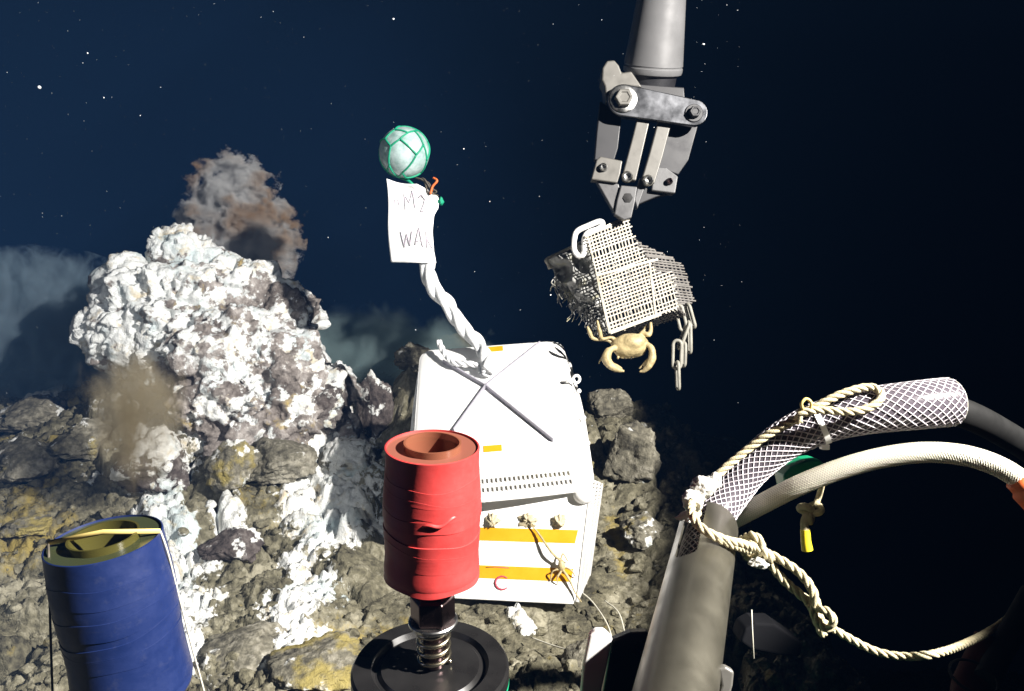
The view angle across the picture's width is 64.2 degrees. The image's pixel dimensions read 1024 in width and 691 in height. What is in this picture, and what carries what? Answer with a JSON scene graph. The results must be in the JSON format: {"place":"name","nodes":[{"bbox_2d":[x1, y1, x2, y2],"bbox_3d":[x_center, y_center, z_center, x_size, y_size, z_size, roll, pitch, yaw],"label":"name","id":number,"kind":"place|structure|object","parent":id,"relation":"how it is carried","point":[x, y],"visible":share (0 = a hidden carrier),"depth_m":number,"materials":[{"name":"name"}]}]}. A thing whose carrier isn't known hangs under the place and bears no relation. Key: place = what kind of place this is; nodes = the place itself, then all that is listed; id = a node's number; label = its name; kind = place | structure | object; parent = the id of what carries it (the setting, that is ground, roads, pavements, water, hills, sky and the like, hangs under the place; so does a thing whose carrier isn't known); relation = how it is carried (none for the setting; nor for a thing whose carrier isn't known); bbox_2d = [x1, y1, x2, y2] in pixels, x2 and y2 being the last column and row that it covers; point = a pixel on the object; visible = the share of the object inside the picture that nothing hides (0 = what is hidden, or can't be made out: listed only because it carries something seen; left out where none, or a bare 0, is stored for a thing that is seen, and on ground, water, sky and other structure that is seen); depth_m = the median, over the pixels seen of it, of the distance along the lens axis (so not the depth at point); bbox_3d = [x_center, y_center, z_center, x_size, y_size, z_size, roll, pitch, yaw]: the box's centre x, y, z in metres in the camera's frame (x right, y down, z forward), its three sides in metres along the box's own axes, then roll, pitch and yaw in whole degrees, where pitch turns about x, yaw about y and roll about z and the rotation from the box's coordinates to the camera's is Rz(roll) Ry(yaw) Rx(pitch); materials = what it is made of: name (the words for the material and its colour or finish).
{"place":"outdoors","nodes":[
{"label":"outdoors","id":0,"kind":"place"},
{"bbox_2d":[0,5,721,492],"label":"drifting flakes","id":1,"kind":"object","parent":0,"point":[192,215],"visible":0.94,"depth_m":1.60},
{"bbox_2d":[0,289,1023,690],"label":"seafloor","id":2,"kind":"structure","parent":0,"point":[348,509],"depth_m":2.01,"materials":[{"name":"grey stone"}]},
{"bbox_2d":[0,512,53,538],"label":"boulder","id":3,"kind":"object","parent":2,"relation":"on","point":[36,524],"visible":1,"depth_m":1.99,"materials":[{"name":"yellow stone"}]},
{"bbox_2d":[0,436,60,483],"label":"boulder","id":4,"kind":"object","parent":2,"relation":"on","point":[24,459],"visible":0.95,"depth_m":2.22,"materials":[{"name":"grey stone"}]},
{"bbox_2d":[0,394,67,432],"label":"boulder","id":5,"kind":"object","parent":2,"relation":"on","point":[36,410],"visible":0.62,"depth_m":2.64,"materials":[{"name":"grey stone"}]},
{"bbox_2d":[49,417,113,460],"bbox_3d":[-1.232,0.272,2.340,0.176,0.110,0.146,-9,17,-30],"label":"boulder","id":6,"kind":"object","parent":2,"relation":"on","point":[84,439],"visible":0.94,"depth_m":2.30,"materials":[{"name":"grey stone"}]},
{"bbox_2d":[41,515,192,690],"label":"blue sampler","id":7,"kind":"object","parent":2,"relation":"on","point":[114,607],"visible":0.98,"depth_m":0.61,"materials":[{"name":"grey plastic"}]},
{"bbox_2d":[47,529,204,690],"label":"elastic cord","id":8,"kind":"object","parent":7,"relation":"attached to","point":[100,532],"visible":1,"depth_m":0.63,"materials":[{"name":"white rubber"}]},
{"bbox_2d":[109,424,190,494],"bbox_3d":[-0.957,0.314,2.188,0.184,0.199,0.212,0,15,0],"label":"boulder","id":9,"kind":"object","parent":2,"relation":"on","point":[154,462],"visible":0.94,"depth_m":2.12,"materials":[{"name":"white stone"}]},
{"bbox_2d":[69,222,362,456],"bbox_3d":[-0.879,0.039,2.540,0.840,0.803,0.617,9,17,30],"label":"mineral mound","id":10,"kind":"object","parent":2,"relation":"on","point":[178,327],"visible":0.78,"depth_m":2.38,"materials":[{"name":"white stone"}]},
{"bbox_2d":[196,526,264,563],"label":"boulder","id":11,"kind":"object","parent":2,"relation":"on","point":[243,543],"visible":0.91,"depth_m":1.93,"materials":[{"name":"grey stone"}]},
{"bbox_2d":[203,439,261,493],"bbox_3d":[-0.745,0.311,2.181,0.154,0.142,0.166,0,15,0],"label":"boulder","id":12,"kind":"object","parent":2,"relation":"on","point":[229,465],"visible":0.97,"depth_m":2.13,"materials":[{"name":"stone"}]},
{"bbox_2d":[193,620,287,686],"bbox_3d":[-0.511,0.590,1.552,0.178,0.072,0.180,0,15,0],"label":"boulder","id":13,"kind":"object","parent":2,"relation":"on","point":[253,645],"visible":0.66,"depth_m":1.54,"materials":[{"name":"grey stone"}]},
{"bbox_2d":[247,437,318,484],"bbox_3d":[-0.638,0.306,2.228,0.204,0.098,0.203,-7,17,-26],"label":"boulder","id":14,"kind":"object","parent":2,"relation":"on","point":[281,461],"visible":0.88,"depth_m":2.17,"materials":[{"name":"grey stone"}]},
{"bbox_2d":[266,631,362,690],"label":"boulder","id":15,"kind":"object","parent":2,"relation":"on","point":[325,661],"visible":0.9,"depth_m":1.46,"materials":[{"name":"yellow stone"}]},
{"bbox_2d":[295,365,347,428],"bbox_3d":[-0.610,0.149,2.451,0.238,0.168,0.259,0,15,0],"label":"boulder","id":16,"kind":"object","parent":2,"relation":"on","point":[330,400],"visible":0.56,"depth_m":2.39,"materials":[{"name":"white stone"}]},
{"bbox_2d":[319,437,375,477],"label":"boulder","id":17,"kind":"object","parent":2,"relation":"on","point":[346,457],"visible":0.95,"depth_m":2.29,"materials":[{"name":"grey stone"}]},
{"bbox_2d":[356,369,393,438],"bbox_3d":[-0.455,0.195,2.720,0.131,0.250,0.131,-5,16,-19],"label":"boulder","id":18,"kind":"object","parent":2,"relation":"on","point":[375,406],"visible":0.88,"depth_m":2.68,"materials":[{"name":"grey stone"}]},
{"bbox_2d":[393,342,430,370],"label":"boulder","id":19,"kind":"object","parent":2,"relation":"on","point":[407,355],"visible":0.7,"depth_m":2.77,"materials":[{"name":"grey stone"}]},
{"bbox_2d":[350,622,508,690],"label":"disc","id":20,"kind":"object","parent":2,"relation":"on","point":[386,660],"visible":0.84,"depth_m":0.72,"materials":[{"name":"plastic"}]},
{"bbox_2d":[382,429,480,669],"bbox_3d":[-0.067,0.180,0.692,0.084,0.210,0.084,0,15,0],"label":"red sampler","id":21,"kind":"object","parent":20,"relation":"on","point":[431,506],"visible":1,"depth_m":0.65,"materials":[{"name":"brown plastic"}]},
{"bbox_2d":[0,323,946,690],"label":"rubble","id":22,"kind":"object","parent":2,"relation":"on","point":[772,677],"visible":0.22,"depth_m":1.83,"materials":[{"name":"grey stone"}]},
{"bbox_2d":[454,477,602,603],"bbox_3d":[0.002,0.415,1.901,0.398,0.243,0.297,3,15,10],"label":"striped crate","id":23,"kind":"object","parent":2,"relation":"on","point":[517,563],"visible":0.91,"depth_m":1.82,"materials":[{"name":"white plastic"}]},
{"bbox_2d":[485,513,500,527],"bbox_3d":[-0.045,0.397,1.856,0.032,0.032,0.039,-7,16,-23],"label":"limpet","id":24,"kind":"object","parent":23,"relation":"in","point":[492,519],"visible":1,"depth_m":1.85},
{"bbox_2d":[410,341,593,501],"bbox_3d":[-0.034,0.166,2.005,0.440,0.285,0.460,0,15,0],"label":"upturned crate","id":25,"kind":"object","parent":23,"relation":"on","point":[519,412],"visible":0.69,"depth_m":1.94,"materials":[{"name":"white plastic"}]},
{"bbox_2d":[419,263,496,376],"bbox_3d":[-0.146,-0.090,2.074,0.274,0.304,0.090,10,18,32],"label":"twisted rope","id":26,"kind":"object","parent":25,"relation":"on","point":[486,365],"visible":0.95,"depth_m":2.07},
{"bbox_2d":[379,126,443,205],"bbox_3d":[-0.259,-0.399,2.127,0.172,0.336,0.132,0,15,0],"label":"net float","id":27,"kind":"object","parent":26,"relation":"on","point":[404,153],"visible":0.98,"depth_m":2.06,"materials":[{"name":"white glass"}]},
{"bbox_2d":[387,179,438,262],"bbox_3d":[-0.259,-0.318,2.088,0.138,0.210,0.062,3,15,13],"label":"marker card","id":28,"kind":"object","parent":27,"relation":"attached to","point":[412,209],"visible":1,"depth_m":2.09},
{"bbox_2d":[517,512,537,527],"bbox_3d":[0.036,0.394,1.847,0.050,0.034,0.042,0,15,0],"label":"limpet","id":29,"kind":"object","parent":23,"relation":"in","point":[527,520],"visible":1,"depth_m":1.83},
{"bbox_2d":[530,524,581,601],"bbox_3d":[0.094,0.474,1.785,0.160,0.121,0.038,11,19,36],"label":"squat lobster","id":30,"kind":"object","parent":23,"relation":"attached to","point":[561,566],"visible":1,"depth_m":1.77},
{"bbox_2d":[550,514,565,526],"bbox_3d":[0.107,0.390,1.829,0.034,0.031,0.040,-13,20,-40],"label":"limpet","id":31,"kind":"object","parent":23,"relation":"in","point":[559,520],"visible":1,"depth_m":1.82},
{"bbox_2d":[531,637,565,649],"bbox_3d":[0.113,0.585,1.575,0.212,0.058,0.008,14,20,42],"label":"thin line","id":32,"kind":"object","parent":2,"relation":"on","point":[548,643],"visible":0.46,"depth_m":1.62,"materials":[{"name":"white plastic"}]},
{"bbox_2d":[561,638,587,668],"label":"boulder","id":33,"kind":"object","parent":2,"relation":"on","point":[576,650],"visible":0.2,"depth_m":1.52,"materials":[{"name":"grey stone"}]},
{"bbox_2d":[582,593,611,635],"bbox_3d":[0.181,0.572,1.733,0.014,0.020,0.188,-5,16,-18],"label":"thin line","id":34,"kind":"object","parent":2,"relation":"on","point":[599,612],"visible":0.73,"depth_m":1.73,"materials":[{"name":"white plastic"}]},
{"bbox_2d":[587,388,633,418],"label":"boulder","id":35,"kind":"object","parent":2,"relation":"on","point":[612,402],"visible":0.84,"depth_m":2.69,"materials":[{"name":"grey stone"}]},
{"bbox_2d":[604,600,624,630],"bbox_3d":[0.222,0.572,1.732,0.011,0.015,0.132,-3,15,-13],"label":"thin line","id":36,"kind":"object","parent":2,"relation":"on","point":[618,613],"visible":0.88,"depth_m":1.73,"materials":[{"name":"white plastic"}]},
{"bbox_2d":[602,420,661,483],"bbox_3d":[0.350,0.308,2.340,0.155,0.193,0.192,6,16,20],"label":"boulder","id":37,"kind":"object","parent":2,"relation":"on","point":[633,456],"visible":0.98,"depth_m":2.28,"materials":[{"name":"grey stone"}]},
{"bbox_2d":[619,511,663,549],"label":"boulder","id":38,"kind":"object","parent":2,"relation":"on","point":[642,530],"visible":0.91,"depth_m":2.00,"materials":[{"name":"grey stone"}]},
{"bbox_2d":[733,613,802,655],"bbox_3d":[0.380,0.429,1.215,0.091,0.059,0.059,0,15,0],"label":"grey panel","id":39,"kind":"object","parent":2,"relation":"on","point":[771,635],"visible":1,"depth_m":1.19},
{"bbox_2d":[0,0,1023,674],"label":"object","id":40,"kind":"structure","parent":0,"point":[851,183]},
{"bbox_2d":[590,0,707,221],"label":"manipulator arm","id":41,"kind":"object","parent":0,"point":[642,91],"visible":1,"depth_m":1.98},
{"bbox_2d":[544,219,695,337],"bbox_3d":[0.310,-0.154,2.096,0.414,0.358,0.241,-5,16,-17],"label":"basket","id":42,"kind":"object","parent":41,"relation":"hanging from","point":[577,274],"visible":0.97,"depth_m":2.03,"materials":[{"name":"plastic"}]},
{"bbox_2d":[587,320,655,372],"bbox_3d":[0.264,0.000,1.979,0.165,0.119,0.080,0,15,0],"label":"crab","id":43,"kind":"object","parent":42,"relation":"attached to","point":[629,345],"visible":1,"depth_m":1.97,"materials":[{"name":"beige"}]},
{"bbox_2d":[671,303,696,390],"bbox_3d":[0.439,-0.001,2.119,0.049,0.217,0.114,9,17,30],"label":"dangling chain","id":44,"kind":"object","parent":42,"relation":"hanging from","point":[684,347],"visible":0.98,"depth_m":2.10,"materials":[{"name":"metal"}]},
{"bbox_2d":[632,502,737,690],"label":"steel tube","id":45,"kind":"object","parent":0,"point":[684,647],"visible":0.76,"depth_m":0.67,"materials":[{"name":"grey metal"}]},
{"bbox_2d":[580,627,647,690],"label":"bracket","id":46,"kind":"object","parent":45,"relation":"attached to","point":[611,663],"visible":0.99,"depth_m":0.71,"materials":[{"name":"grey plastic"}]},
{"bbox_2d":[719,664,733,690],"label":"metal clip","id":47,"kind":"object","parent":45,"relation":"attached to","point":[726,681],"visible":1,"depth_m":0.63,"materials":[{"name":"silver metal"}]},
{"bbox_2d":[751,610,753,658],"bbox_3d":[0.211,0.253,0.715,0.002,0.036,0.021,0,15,0],"label":"fishing line","id":48,"kind":"object","parent":45,"relation":"attached to","point":[752,634],"visible":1,"depth_m":0.71,"materials":[{"name":"white plastic"}]},
{"bbox_2d":[678,377,967,556],"bbox_3d":[0.289,0.141,0.860,0.391,0.192,0.148,-8,17,-28],"label":"braided hose","id":49,"kind":"object","parent":45,"relation":"attached to","point":[925,404],"visible":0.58,"depth_m":0.87,"materials":[{"name":"grey plastic"}]},
{"bbox_2d":[808,402,831,449],"bbox_3d":[0.336,0.087,0.893,0.027,0.050,0.048,0,15,0],"label":"cable tie","id":50,"kind":"object","parent":49,"relation":"attached to","point":[824,430],"visible":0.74,"depth_m":0.87,"materials":[{"name":"white plastic"}]},
{"bbox_2d":[956,399,1023,461],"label":"black hose","id":51,"kind":"object","parent":49,"relation":"attached to","point":[995,428],"visible":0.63,"depth_m":0.94,"materials":[{"name":"black rubber"}]},
{"bbox_2d":[674,383,1003,660],"bbox_3d":[0.443,0.190,0.843,0.546,0.280,0.181,-3,15,-11],"label":"tan rope","id":52,"kind":"object","parent":45,"relation":"attached to","point":[747,545],"visible":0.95,"depth_m":0.81,"materials":[{"name":"white fabric"}]},
{"bbox_2d":[948,585,1023,690],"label":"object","id":53,"kind":"object","parent":52,"relation":"attached to","point":[984,664],"visible":1,"depth_m":0.86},
{"bbox_2d":[736,442,1023,527],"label":"white hose","id":54,"kind":"object","parent":45,"relation":"attached to","point":[1009,473],"visible":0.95,"depth_m":0.84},
{"bbox_2d":[796,486,824,551],"bbox_3d":[0.336,0.189,0.915,0.029,0.082,0.033,0,15,0],"label":"knotted cord","id":55,"kind":"object","parent":54,"relation":"hanging from","point":[810,511],"visible":0.98,"depth_m":0.91,"materials":[{"name":"beige fabric"}]},
{"bbox_2d":[775,455,823,483],"bbox_3d":[0.353,0.158,1.000,0.054,0.050,0.048,0,15,0],"label":"green handle","id":56,"kind":"object","parent":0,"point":[796,466],"visible":0.41,"depth_m":0.98,"materials":[{"name":"paint"}]}
]}

